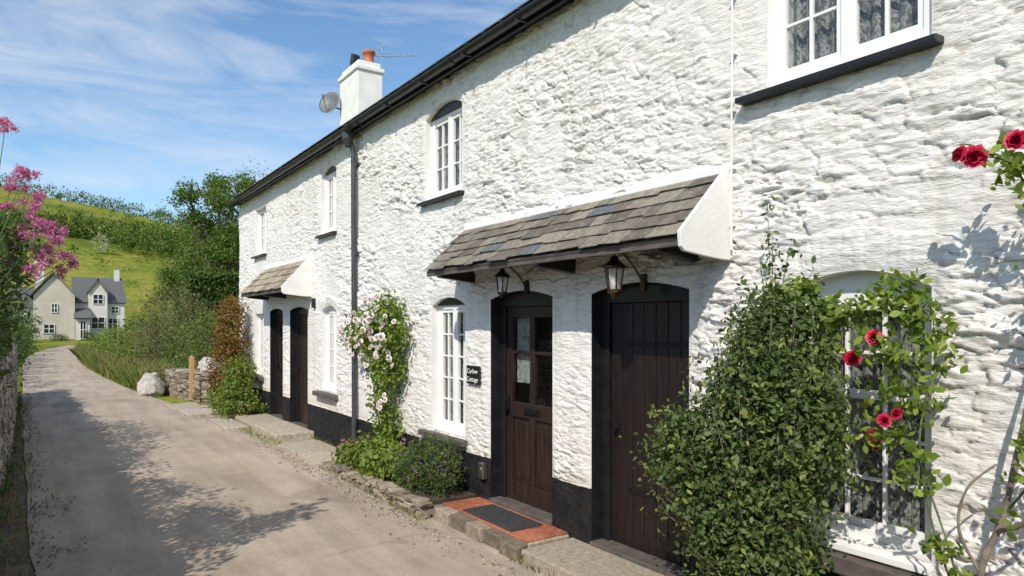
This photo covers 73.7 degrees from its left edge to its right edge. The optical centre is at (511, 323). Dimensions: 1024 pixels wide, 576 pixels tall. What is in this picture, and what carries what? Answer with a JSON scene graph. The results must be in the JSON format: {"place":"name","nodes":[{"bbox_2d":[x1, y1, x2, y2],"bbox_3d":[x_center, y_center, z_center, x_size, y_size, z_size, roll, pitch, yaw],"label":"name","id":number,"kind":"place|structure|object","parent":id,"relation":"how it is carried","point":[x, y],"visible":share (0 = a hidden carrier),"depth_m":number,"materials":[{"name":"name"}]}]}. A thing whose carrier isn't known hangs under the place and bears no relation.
{"place":"outdoors","nodes":[
{"label":"outdoors","id":0,"kind":"place"},
{"bbox_2d":[0,186,207,404],"bbox_3d":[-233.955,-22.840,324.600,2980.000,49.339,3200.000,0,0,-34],"label":"ground","id":1,"kind":"structure","parent":0,"point":[143,275],"depth_m":116.79,"materials":[{"name":"green plant"}]},
{"bbox_2d":[0,393,37,575],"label":"verge","id":2,"kind":"structure","parent":1,"relation":"on","point":[17,566],"depth_m":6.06,"materials":[{"name":"plant"}]},
{"bbox_2d":[0,297,16,348],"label":"hedge","id":3,"kind":"object","parent":2,"relation":"on","point":[13,335],"visible":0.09,"depth_m":11.56,"materials":[{"name":"green plant"}]},
{"bbox_2d":[0,116,79,387],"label":"valerian plant","id":4,"kind":"object","parent":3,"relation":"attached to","point":[12,265],"visible":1,"depth_m":4.00,"materials":[{"name":"pink plant"}]},
{"bbox_2d":[0,342,17,500],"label":"wall stones","id":5,"kind":"object","parent":2,"relation":"on","point":[8,403],"depth_m":8.50,"materials":[{"name":"stone"}]},
{"bbox_2d":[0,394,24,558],"bbox_3d":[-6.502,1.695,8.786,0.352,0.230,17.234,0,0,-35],"label":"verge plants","id":6,"kind":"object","parent":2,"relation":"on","point":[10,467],"visible":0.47,"depth_m":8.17,"materials":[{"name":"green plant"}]},
{"bbox_2d":[1,295,47,394],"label":"hedge","id":7,"kind":"object","parent":1,"relation":"on","point":[24,347],"visible":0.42,"depth_m":35.43,"materials":[{"name":"green plant"}]},
{"bbox_2d":[6,261,126,339],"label":"distant cottage","id":8,"kind":"structure","parent":1,"relation":"on","point":[91,304],"depth_m":70.60,"materials":[{"name":"paint"}]},
{"bbox_2d":[19,294,118,338],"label":"window frames","id":9,"kind":"structure","parent":8,"relation":"in","point":[93,294],"depth_m":70.25,"materials":[{"name":"white paint"}]},
{"bbox_2d":[0,173,238,311],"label":"distant trees","id":10,"kind":"object","parent":1,"relation":"on","point":[167,242],"visible":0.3,"depth_m":136.63,"materials":[{"name":"green plant"}]},
{"bbox_2d":[86,323,171,359],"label":"roadside shrub","id":11,"kind":"object","parent":1,"relation":"on","point":[112,343],"visible":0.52,"depth_m":27.33,"materials":[{"name":"green plant"}]},
{"bbox_2d":[67,342,196,393],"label":"roadside grass","id":12,"kind":"structure","parent":1,"relation":"on","point":[131,374],"depth_m":21.84,"materials":[{"name":"plant"}]},
{"bbox_2d":[115,301,174,353],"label":"roadside shrub","id":13,"kind":"object","parent":1,"relation":"on","point":[129,322],"visible":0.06,"depth_m":40.44,"materials":[{"name":"green plant"}]},
{"bbox_2d":[137,372,165,396],"bbox_3d":[-9.075,1.645,17.199,0.660,0.864,0.716,0,0,-34],"label":"boulder","id":14,"kind":"object","parent":1,"relation":"on","point":[152,384],"visible":0.84,"depth_m":16.98,"materials":[{"name":"stone"}]},
{"bbox_2d":[121,276,222,364],"bbox_3d":[-12.274,0.035,25.121,3.785,3.631,4.050,0,0,-34],"label":"lime shrub","id":15,"kind":"object","parent":1,"relation":"on","point":[146,329],"visible":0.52,"depth_m":24.64,"materials":[{"name":"green plant"}]},
{"bbox_2d":[164,368,204,402],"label":"wall stones","id":16,"kind":"object","parent":1,"relation":"on","point":[178,383],"depth_m":16.44,"materials":[{"name":"stone"}]},
{"bbox_2d":[148,243,233,303],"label":"sycamore tree","id":17,"kind":"object","parent":1,"relation":"on","point":[197,255],"visible":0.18,"depth_m":46.78,"materials":[{"name":"green plant"}]},
{"bbox_2d":[189,355,193,399],"bbox_3d":[-7.550,1.271,16.098,0.100,1.058,0.100,0,0,-34],"label":"wooden post","id":18,"kind":"object","parent":1,"relation":"on","point":[191,367],"visible":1,"depth_m":16.06,"materials":[{"name":"brown wood"}]},
{"bbox_2d":[156,297,238,369],"bbox_3d":[-8.550,0.471,20.348,3.249,2.728,7.192,0,0,-34],"label":"garden shrub","id":19,"kind":"object","parent":1,"relation":"on","point":[196,352],"visible":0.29,"depth_m":20.69,"materials":[{"name":"green plant"}]},
{"bbox_2d":[173,269,239,360],"bbox_3d":[-13.361,-0.228,30.116,2.626,4.207,3.350,0,0,-34],"label":"clipped hedge","id":20,"kind":"object","parent":1,"relation":"on","point":[216,286],"visible":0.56,"depth_m":28.90,"materials":[{"name":"green plant"}]},
{"bbox_2d":[156,169,258,289],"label":"sycamore tree","id":21,"kind":"object","parent":1,"relation":"on","point":[216,198],"visible":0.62,"depth_m":44.12,"materials":[{"name":"green plant"}]},
{"bbox_2d":[194,214,239,273],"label":"sycamore tree","id":22,"kind":"object","parent":1,"relation":"on","point":[220,252],"visible":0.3,"depth_m":43.36,"materials":[{"name":"green plant"}]},
{"bbox_2d":[181,157,271,270],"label":"ash tree","id":23,"kind":"object","parent":1,"relation":"on","point":[236,211],"visible":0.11,"depth_m":46.53,"materials":[{"name":"green plant"}]},
{"bbox_3d":[1.415,-1.175,8.616,4.940,5.950,18.630,0,0,-34],"label":"gable and rear walls","id":24,"kind":"object","parent":1,"relation":"on","visible":0},
{"bbox_2d":[229,0,532,200],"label":"roof slates","id":25,"kind":"object","parent":24,"relation":"on","point":[419,74],"visible":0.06,"depth_m":7.80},
{"bbox_2d":[340,69,381,125],"bbox_3d":[-3.482,-4.775,15.728,0.600,1.950,1.100,0,0,-34],"label":"chimney stack","id":26,"kind":"object","parent":25,"relation":"on","point":[360,90],"visible":0.48,"depth_m":15.32,"materials":[{"name":"paint"}]},
{"bbox_2d":[319,92,340,112],"bbox_3d":[-4.218,-5.160,15.915,0.498,0.548,0.416,0,0,-27],"label":"satellite dish","id":27,"kind":"object","parent":26,"relation":"attached to","point":[329,102],"visible":1,"depth_m":15.95,"materials":[{"name":"metal"}]},
{"bbox_2d":[338,59,384,82],"bbox_3d":[-3.482,-4.990,15.728,0.680,1.780,1.180,0,0,-34],"label":"chimney cap","id":28,"kind":"object","parent":26,"relation":"on","point":[365,65],"visible":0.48,"depth_m":15.32,"materials":[{"name":"concrete"}]},
{"bbox_2d":[232,0,573,206],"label":"fascia and soffit","id":29,"kind":"structure","parent":25,"relation":"attached to","point":[555,6],"depth_m":7.01,"materials":[{"name":"black paint"}]},
{"bbox_2d":[227,0,554,206],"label":"gutter","id":30,"kind":"object","parent":29,"relation":"attached to","point":[507,23],"visible":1,"depth_m":7.20,"materials":[{"name":"black paint"}]},
{"bbox_2d":[456,118,458,184],"bbox_3d":[-0.290,-1.815,7.566,0.020,1.490,1.400,0,0,-34],"label":"window middle room","id":31,"kind":"object","parent":24,"relation":"attached to","point":[457,143],"depth_m":8.07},
{"bbox_2d":[526,317,551,406],"bbox_3d":[0.518,0.650,6.402,0.020,2.300,1.354,0,0,-34],"label":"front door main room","id":32,"kind":"object","parent":24,"relation":"attached to","point":[544,363],"visible":0.07,"depth_m":6.69,"materials":[{"name":"glass"}]},
{"bbox_2d":[794,0,917,66],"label":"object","id":33,"kind":"object","parent":24,"relation":"attached to","point":[827,28],"depth_m":4.17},
{"bbox_2d":[815,270,924,531],"bbox_3d":[2.246,0.480,3.891,0.020,1.920,1.370,0,0,-34],"label":"window","id":34,"kind":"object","parent":24,"relation":"attached to","point":[864,370],"visible":0.12,"depth_m":4.01,"materials":[{"name":"glass"}]},
{"bbox_2d":[0,0,526,227],"label":"sky","id":35,"kind":"structure","parent":0,"point":[129,100],"materials":[{"name":"blue"}]},
{"bbox_2d":[21,344,546,575],"bbox_3d":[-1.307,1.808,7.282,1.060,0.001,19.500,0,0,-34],"label":"pavement","id":36,"kind":"structure","parent":0,"point":[430,519],"depth_m":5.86,"materials":[{"name":"beige asphalt"}]},
{"bbox_2d":[0,399,96,574],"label":"leaf litter","id":37,"kind":"object","parent":36,"relation":"on","point":[8,532],"visible":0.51,"depth_m":6.49,"materials":[{"name":"brown plant"}]},
{"bbox_2d":[200,372,229,405],"bbox_3d":[-6.534,1.458,15.531,0.421,0.754,0.972,0,0,40],"label":"wall return","id":38,"kind":"object","parent":36,"relation":"on","point":[205,386],"depth_m":15.20,"materials":[{"name":"stone"}]},
{"bbox_2d":[201,293,253,396],"bbox_3d":[-5.736,0.546,13.803,1.234,2.367,1.022,0,0,33],"label":"bronze shrub","id":39,"kind":"object","parent":36,"relation":"on","point":[228,345],"visible":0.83,"depth_m":13.70,"materials":[{"name":"brown plant"}]},
{"bbox_2d":[202,350,268,418],"bbox_3d":[-5.408,1.150,13.307,0.932,1.317,1.884,0,0,-42],"label":"euonymus shrub","id":40,"kind":"object","parent":36,"relation":"on","point":[233,406],"visible":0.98,"depth_m":12.96,"materials":[{"name":"green plant"}]},
{"bbox_2d":[166,402,335,467],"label":"paving slabs","id":41,"kind":"structure","parent":36,"relation":"on","point":[315,452],"depth_m":10.02,"materials":[{"name":"stone"}]},
{"bbox_2d":[28,410,514,575],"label":"lane grit","id":42,"kind":"object","parent":36,"relation":"on","point":[498,564],"visible":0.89,"depth_m":6.63,"materials":[{"name":"gravel"}]},
{"bbox_2d":[235,413,313,441],"bbox_3d":[-4.133,1.759,11.709,0.604,0.138,2.798,0,0,-34],"label":"door step","id":43,"kind":"object","parent":36,"relation":"on","point":[275,428],"depth_m":11.15,"materials":[{"name":"stone"}]},
{"bbox_2d":[212,412,553,575],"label":"verge weeds","id":44,"kind":"object","parent":36,"relation":"on","point":[395,502],"visible":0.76,"depth_m":7.84,"materials":[{"name":"green plant"}]},
{"bbox_2d":[322,456,475,518],"bbox_3d":[-1.335,1.734,7.524,0.684,0.201,2.694,0,0,-34],"label":"stone planter","id":45,"kind":"object","parent":36,"relation":"on","point":[417,503],"visible":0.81,"depth_m":6.80,"materials":[{"name":"stone"}]},
{"bbox_2d":[330,430,414,481],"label":"geranium plant","id":46,"kind":"object","parent":45,"relation":"in","point":[374,456],"visible":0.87,"depth_m":7.51,"materials":[{"name":"green plant"}]},
{"bbox_2d":[336,290,415,444],"bbox_3d":[-1.721,0.647,8.379,0.577,2.112,1.938,0,0,-34],"label":"pink climbing rose","id":47,"kind":"object","parent":45,"relation":"in","point":[369,331],"visible":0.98,"depth_m":7.99,"materials":[{"name":"green plant"}]},
{"bbox_2d":[386,428,467,499],"bbox_3d":[-0.845,1.411,6.833,0.682,0.779,1.062,0,0,-34],"label":"lavender shrub","id":48,"kind":"object","parent":45,"relation":"in","point":[418,465],"visible":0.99,"depth_m":6.71,"materials":[{"name":"green plant"}]},
{"bbox_2d":[432,497,568,560],"bbox_3d":[-0.153,1.754,5.927,0.544,0.147,1.400,0,0,-34],"label":"door step","id":49,"kind":"object","parent":36,"relation":"on","point":[502,541],"depth_m":5.63,"materials":[{"name":"stone"}]},
{"bbox_2d":[463,504,542,531],"bbox_3d":[-0.093,1.670,5.914,0.320,0.018,0.770,0,0,-34],"label":"doormat","id":50,"kind":"object","parent":49,"relation":"on","point":[505,519],"visible":1,"depth_m":5.86,"materials":[{"name":"rubber"}]},
{"bbox_2d":[489,496,551,525],"bbox_3d":[0.151,1.725,6.151,0.250,0.150,0.954,0,0,-34],"label":"front door main threshold","id":51,"kind":"object","parent":49,"relation":"on","point":[537,514],"visible":0.35,"depth_m":6.10,"materials":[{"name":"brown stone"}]},
{"bbox_2d":[521,538,663,575],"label":"door step","id":52,"kind":"object","parent":36,"relation":"on","point":[570,557],"depth_m":4.94,"materials":[{"name":"stone"}]},
{"bbox_2d":[590,538,688,575],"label":"front door plank threshold","id":53,"kind":"object","parent":52,"relation":"on","point":[647,561],"visible":0.44,"depth_m":4.91,"materials":[{"name":"grey stone"}]},
{"bbox_2d":[238,0,1023,575],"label":"front wall","id":54,"kind":"structure","parent":36,"relation":"on","point":[858,170],"depth_m":4.49,"materials":[{"name":"paint"}]},
{"bbox_2d":[255,314,263,374],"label":"window frame","id":55,"kind":"object","parent":54,"relation":"attached to","point":[257,340],"visible":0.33,"depth_m":13.80,"materials":[{"name":"wood"}]},
{"bbox_2d":[259,314,263,373],"bbox_3d":[-4.911,0.400,13.571,0.074,1.200,0.650,0,0,-34],"label":"window","id":56,"kind":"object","parent":55,"relation":"in","point":[261,343],"visible":0.46,"depth_m":13.77,"materials":[{"name":"wood"}]},
{"bbox_2d":[256,205,265,254],"bbox_3d":[-4.829,-1.825,13.494,0.266,0.910,0.790,0,0,-34],"label":"window end reveal","id":57,"kind":"object","parent":54,"relation":"attached to","point":[258,230],"depth_m":13.77,"materials":[{"name":"paint"}]},
{"bbox_2d":[260,208,265,253],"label":"window end frame","id":58,"kind":"object","parent":57,"relation":"attached to","point":[262,231],"visible":0.38,"depth_m":13.62,"materials":[{"name":"white paint"}]},
{"bbox_2d":[247,292,285,299],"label":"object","id":59,"kind":"object","parent":54,"relation":"attached to","point":[275,295],"visible":0.34,"depth_m":11.95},
{"bbox_2d":[240,260,304,292],"bbox_3d":[-4.154,-0.798,11.820,0.510,0.499,2.702,0,0,-34],"label":"porch roof","id":60,"kind":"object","parent":54,"relation":"attached to","point":[274,278],"visible":0.95,"depth_m":11.69,"materials":[{"name":"stone"}]},
{"bbox_2d":[270,309,280,413],"bbox_3d":[-4.230,0.760,12.582,0.226,2.080,0.830,0,0,-34],"label":"front door end reveal","id":61,"kind":"object","parent":54,"relation":"attached to","point":[272,361],"visible":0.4,"depth_m":12.89,"materials":[{"name":"black paint"}]},
{"bbox_2d":[276,309,282,413],"bbox_3d":[-4.205,0.760,12.599,0.086,2.080,0.830,0,0,-34],"label":"door frame","id":62,"kind":"object","parent":61,"relation":"attached to","point":[279,312],"visible":0.28,"depth_m":12.88,"materials":[{"name":"black paint"}]},
{"bbox_2d":[279,315,282,414],"bbox_3d":[-4.193,0.770,12.608,0.045,1.860,0.680,0,0,-34],"label":"front door end","id":63,"kind":"structure","parent":62,"relation":"attached to","point":[280,371],"depth_m":12.81,"materials":[{"name":"brown wood"}]},
{"bbox_2d":[265,253,311,269],"bbox_3d":[-3.943,-1.081,11.961,0.054,0.119,2.740,0,0,-34],"label":"roof flashing","id":64,"kind":"object","parent":54,"relation":"attached to","point":[281,263],"visible":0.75,"depth_m":11.92,"materials":[{"name":"paint"}]},
{"bbox_2d":[281,254,311,296],"bbox_3d":[-3.365,-0.779,10.701,0.500,0.698,0.028,0,0,-34],"label":"porch canopy far cheek","id":65,"kind":"object","parent":54,"relation":"attached to","point":[298,282],"visible":1,"depth_m":10.72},
{"bbox_2d":[290,307,307,421],"bbox_3d":[-3.477,0.760,11.480,0.226,2.080,0.960,0,0,-34],"label":"front door far reveal","id":66,"kind":"object","parent":54,"relation":"attached to","point":[293,365],"visible":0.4,"depth_m":11.84,"materials":[{"name":"black paint"}]},
{"bbox_2d":[296,308,307,421],"bbox_3d":[-3.452,0.760,11.497,0.086,2.080,0.960,0,0,-34],"label":"front door far frame","id":67,"kind":"object","parent":66,"relation":"attached to","point":[301,311],"visible":0.3,"depth_m":11.82,"materials":[{"name":"black paint"}]},
{"bbox_2d":[299,314,307,424],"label":"front door far leaf","id":68,"kind":"object","parent":67,"relation":"attached to","point":[303,368],"visible":0.48,"depth_m":11.64,"materials":[{"name":"brown wood"}]},
{"bbox_2d":[312,390,338,399],"bbox_3d":[-2.745,1.060,10.237,0.220,0.080,0.900,0,0,-34],"label":"ground window far sill","id":69,"kind":"structure","parent":54,"relation":"attached to","point":[325,395],"depth_m":10.09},
{"bbox_2d":[321,165,336,233],"bbox_3d":[-2.631,-1.865,10.278,0.266,0.990,0.660,0,0,-34],"label":"window far reveal","id":70,"kind":"object","parent":54,"relation":"attached to","point":[323,203],"depth_m":10.49,"materials":[{"name":"paint"}]},
{"bbox_2d":[326,171,335,232],"bbox_3d":[-2.651,-1.825,10.264,0.074,0.910,0.660,0,0,-34],"label":"window","id":71,"kind":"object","parent":70,"relation":"attached to","point":[330,202],"visible":0.45,"depth_m":10.38,"materials":[{"name":"white paint"}]},
{"bbox_2d":[322,305,336,392],"bbox_3d":[-2.620,0.360,10.261,0.266,1.280,0.620,0,0,-34],"label":"window frame","id":72,"kind":"object","parent":54,"relation":"attached to","point":[324,347],"visible":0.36,"depth_m":10.45,"materials":[{"name":"wood"}]},
{"bbox_2d":[327,310,335,390],"bbox_3d":[-2.640,0.400,10.248,0.074,1.200,0.620,0,0,-34],"label":"ground window far frame","id":73,"kind":"object","parent":72,"relation":"in","point":[331,350],"visible":0.45,"depth_m":10.42,"materials":[{"name":"wood"}]},
{"bbox_2d":[342,131,359,442],"bbox_3d":[-2.166,-0.395,9.155,0.245,4.350,0.166,0,0,-34],"label":"drainpipe","id":74,"kind":"object","parent":54,"relation":"attached to","point":[347,138],"visible":0.82,"depth_m":9.15,"materials":[{"name":"metal"}]},
{"bbox_2d":[416,190,463,206],"bbox_3d":[-0.722,-1.332,7.295,0.200,0.045,0.940,0,0,-34],"label":"window middle sill","id":75,"kind":"structure","parent":54,"relation":"attached to","point":[442,198],"depth_m":7.19,"materials":[{"name":"black paint"}]},
{"bbox_2d":[426,99,460,199],"bbox_3d":[-0.622,-1.865,7.339,0.266,0.990,0.800,0,0,-34],"label":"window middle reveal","id":76,"kind":"object","parent":54,"relation":"attached to","point":[429,154],"depth_m":7.62,"materials":[{"name":"paint"}]},
{"bbox_2d":[431,100,461,121],"bbox_3d":[-0.653,-2.311,7.318,0.080,0.099,0.800,0,0,-34],"label":"window arch","id":77,"kind":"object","parent":76,"relation":"attached to","point":[447,108],"depth_m":7.30,"materials":[{"name":"black paint"}]},
{"bbox_2d":[432,107,461,198],"bbox_3d":[-0.642,-1.815,7.325,0.074,0.890,0.800,0,0,-34],"label":"window middle frame","id":78,"kind":"object","parent":76,"relation":"attached to","point":[450,118],"visible":0.76,"depth_m":7.32,"materials":[{"name":"white paint"}]},
{"bbox_2d":[418,429,468,446],"bbox_3d":[-0.688,1.195,7.245,0.200,0.070,0.980,0,0,-34],"label":"window sill","id":79,"kind":"structure","parent":54,"relation":"attached to","point":[462,443],"depth_m":7.08,"materials":[{"name":"stone"}]},
{"bbox_2d":[432,297,464,436],"bbox_3d":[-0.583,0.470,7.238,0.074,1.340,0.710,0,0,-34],"label":"ground window middle frame","id":80,"kind":"object","parent":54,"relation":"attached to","point":[456,425],"visible":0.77,"depth_m":7.31,"materials":[{"name":"wood"}]},
{"bbox_2d":[467,365,480,384],"bbox_3d":[-0.379,0.500,6.687,0.029,0.180,0.230,0,0,-34],"label":"house name sign","id":81,"kind":"object","parent":54,"relation":"attached to","point":[473,374],"visible":1,"depth_m":6.65,"materials":[{"name":"black paint"}]},
{"bbox_2d":[491,291,523,497],"bbox_3d":[0.161,0.752,6.157,0.226,2.095,0.954,0,0,-34],"label":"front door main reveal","id":82,"kind":"object","parent":54,"relation":"attached to","point":[495,396],"visible":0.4,"depth_m":6.52,"materials":[{"name":"black paint"}]},
{"bbox_2d":[500,291,551,496],"bbox_3d":[0.185,0.752,6.174,0.086,2.095,0.954,0,0,-34],"label":"front door main frame","id":83,"kind":"object","parent":82,"relation":"attached to","point":[531,298],"visible":0.41,"depth_m":6.49,"materials":[{"name":"black paint"}]},
{"bbox_2d":[507,305,551,512],"bbox_3d":[0.198,0.745,6.183,0.045,1.810,0.804,0,0,-34],"label":"front door main","id":84,"kind":"structure","parent":83,"relation":"attached to","point":[529,459],"depth_m":6.19,"materials":[{"name":"brown wood"}]},
{"bbox_2d":[504,395,538,416],"bbox_3d":[0.084,0.775,6.271,0.055,0.190,0.494,0,0,-34],"label":"front door main letterbox and handle","id":85,"kind":"object","parent":84,"relation":"attached to","point":[531,412],"visible":1,"depth_m":6.22,"materials":[{"name":"black metal"}]},
{"bbox_2d":[494,267,528,297],"bbox_3d":[-0.003,-0.366,5.885,0.344,0.301,0.141,0,0,-34],"label":"wall lantern","id":86,"kind":"object","parent":54,"relation":"attached to","point":[501,273],"depth_m":5.82,"materials":[{"name":"black metal"}]},
{"bbox_2d":[437,246,700,282],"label":"porch canopy main brackets","id":87,"kind":"object","parent":54,"relation":"attached to","point":[569,267],"visible":0.56,"depth_m":5.33,"materials":[{"name":"wood"}]},
{"bbox_2d":[424,174,718,269],"bbox_3d":[0.235,-0.727,5.406,0.502,0.443,3.196,0,0,-34],"label":"porch roof","id":88,"kind":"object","parent":54,"relation":"attached to","point":[659,211],"visible":0.99,"depth_m":4.94,"materials":[{"name":"stone"}]},
{"bbox_2d":[464,162,727,230],"bbox_3d":[0.444,-0.981,5.542,0.054,0.119,3.230,0,0,-34],"label":"roof flashing","id":89,"kind":"object","parent":54,"relation":"attached to","point":[698,172],"visible":0.64,"depth_m":5.08,"materials":[{"name":"paint"}]},
{"bbox_2d":[602,253,646,298],"bbox_3d":[0.782,-0.342,4.707,0.376,0.347,0.163,0,0,-34],"label":"wall lantern","id":90,"kind":"object","parent":54,"relation":"attached to","point":[614,262],"depth_m":4.63,"materials":[{"name":"black metal"}]},
{"bbox_2d":[592,282,675,540],"bbox_3d":[0.983,0.752,4.954,0.226,2.095,0.970,0,0,-34],"label":"front door plank reveal","id":91,"kind":"object","parent":54,"relation":"attached to","point":[597,416],"visible":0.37,"depth_m":5.32,"materials":[{"name":"black paint"}]},
{"bbox_2d":[602,283,688,540],"bbox_3d":[1.008,0.752,4.971,0.086,2.095,0.970,0,0,-34],"label":"front door plank frame","id":92,"kind":"object","parent":91,"relation":"attached to","point":[657,292],"visible":0.38,"depth_m":5.30,"materials":[{"name":"black paint"}]},
{"bbox_2d":[612,300,688,568],"bbox_3d":[1.023,0.760,4.981,0.050,1.840,0.820,0,0,-34],"label":"front door plank leaf","id":93,"kind":"object","parent":92,"relation":"attached to","point":[643,378],"visible":0.78,"depth_m":5.02,"materials":[{"name":"brown wood"}]},
{"bbox_2d":[612,341,688,506],"bbox_3d":[0.997,0.700,4.938,0.049,1.136,0.739,0,0,-34],"label":"front door plank ironwork","id":94,"kind":"object","parent":93,"relation":"attached to","point":[655,344],"visible":0.77,"depth_m":4.94,"materials":[{"name":"black metal"}]},
{"bbox_2d":[677,162,731,260],"bbox_3d":[1.165,-0.709,4.083,0.489,0.638,0.028,0,0,-34],"label":"canopy side panel","id":95,"kind":"object","parent":54,"relation":"attached to","point":[703,230],"visible":0.91,"depth_m":4.09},
{"bbox_2d":[729,0,737,249],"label":"wall cable","id":96,"kind":"object","parent":54,"relation":"attached to","point":[732,53],"depth_m":4.16,"materials":[{"name":"plastic"}]},
{"bbox_2d":[767,0,793,87],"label":"window right reveal","id":97,"kind":"object","parent":54,"relation":"attached to","point":[791,32],"depth_m":4.02,"materials":[{"name":"paint"}]},
{"bbox_2d":[789,0,906,67],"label":"window right lace curtain","id":98,"kind":"object","parent":97,"relation":"attached to","point":[800,35],"depth_m":3.97,"materials":[{"name":"grey"}]},
{"bbox_2d":[771,0,931,85],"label":"window right frame","id":99,"kind":"object","parent":97,"relation":"attached to","point":[850,47],"visible":0.84,"depth_m":3.69,"materials":[{"name":"white paint"}]},
{"bbox_2d":[735,33,943,105],"bbox_3d":[1.736,-1.337,3.681,0.220,0.045,1.120,0,0,-34],"label":"window sill","id":100,"kind":"structure","parent":54,"relation":"attached to","point":[889,54],"depth_m":3.54,"materials":[{"name":"black paint"}]},
{"bbox_2d":[778,522,930,575],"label":"window sill","id":101,"kind":"structure","parent":54,"relation":"attached to","point":[851,565],"depth_m":3.46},
{"bbox_2d":[787,270,931,562],"bbox_3d":[1.897,0.430,3.652,0.266,1.420,0.770,0,0,-34],"label":"window surround","id":102,"kind":"object","parent":54,"relation":"attached to","point":[881,545],"visible":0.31,"depth_m":3.56,"materials":[{"name":"paint"}]},
{"bbox_2d":[815,310,924,531],"bbox_3d":[1.945,0.490,3.685,0.043,1.250,0.670,0,0,-34],"label":"curtain","id":103,"kind":"object","parent":102,"relation":"hanging from","point":[910,504],"visible":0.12,"depth_m":3.60,"materials":[{"name":"grey fabric"}]},
{"bbox_2d":[797,287,931,555],"bbox_3d":[1.894,0.480,3.650,0.074,1.320,0.770,0,0,-34],"label":"window frame","id":104,"kind":"object","parent":54,"relation":"attached to","point":[884,532],"visible":0.3,"depth_m":3.56,"materials":[{"name":"wood"}]},
{"bbox_2d":[813,271,931,291],"bbox_3d":[1.893,-0.231,3.650,0.055,0.099,0.770,0,0,-34],"label":"ground window right head","id":105,"kind":"object","parent":54,"relation":"attached to","point":[861,280],"visible":0.45,"depth_m":3.67},
{"bbox_2d":[619,195,883,575],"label":"evergreen shrub","id":106,"kind":"object","parent":36,"relation":"on","point":[757,489],"visible":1,"depth_m":3.41,"materials":[{"name":"green plant"}]},
{"bbox_2d":[754,129,1023,575],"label":"red climbing rose","id":107,"kind":"object","parent":36,"relation":"on","point":[972,156],"visible":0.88,"depth_m":3.04,"materials":[{"name":"green plant"}]},
{"bbox_2d":[461,312,525,420],"bbox_3d":[-0.230,0.470,7.479,0.020,1.940,1.310,0,0,-34],"label":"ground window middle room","id":108,"kind":"object","parent":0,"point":[520,388],"visible":0.07,"depth_m":7.01,"materials":[{"name":"glass"}]},
{"bbox_2d":[426,233,677,276],"bbox_3d":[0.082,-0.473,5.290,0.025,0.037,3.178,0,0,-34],"label":"porch canopy main fascia","id":109,"kind":"structure","parent":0,"point":[624,250],"depth_m":4.82,"materials":[{"name":"wood"}]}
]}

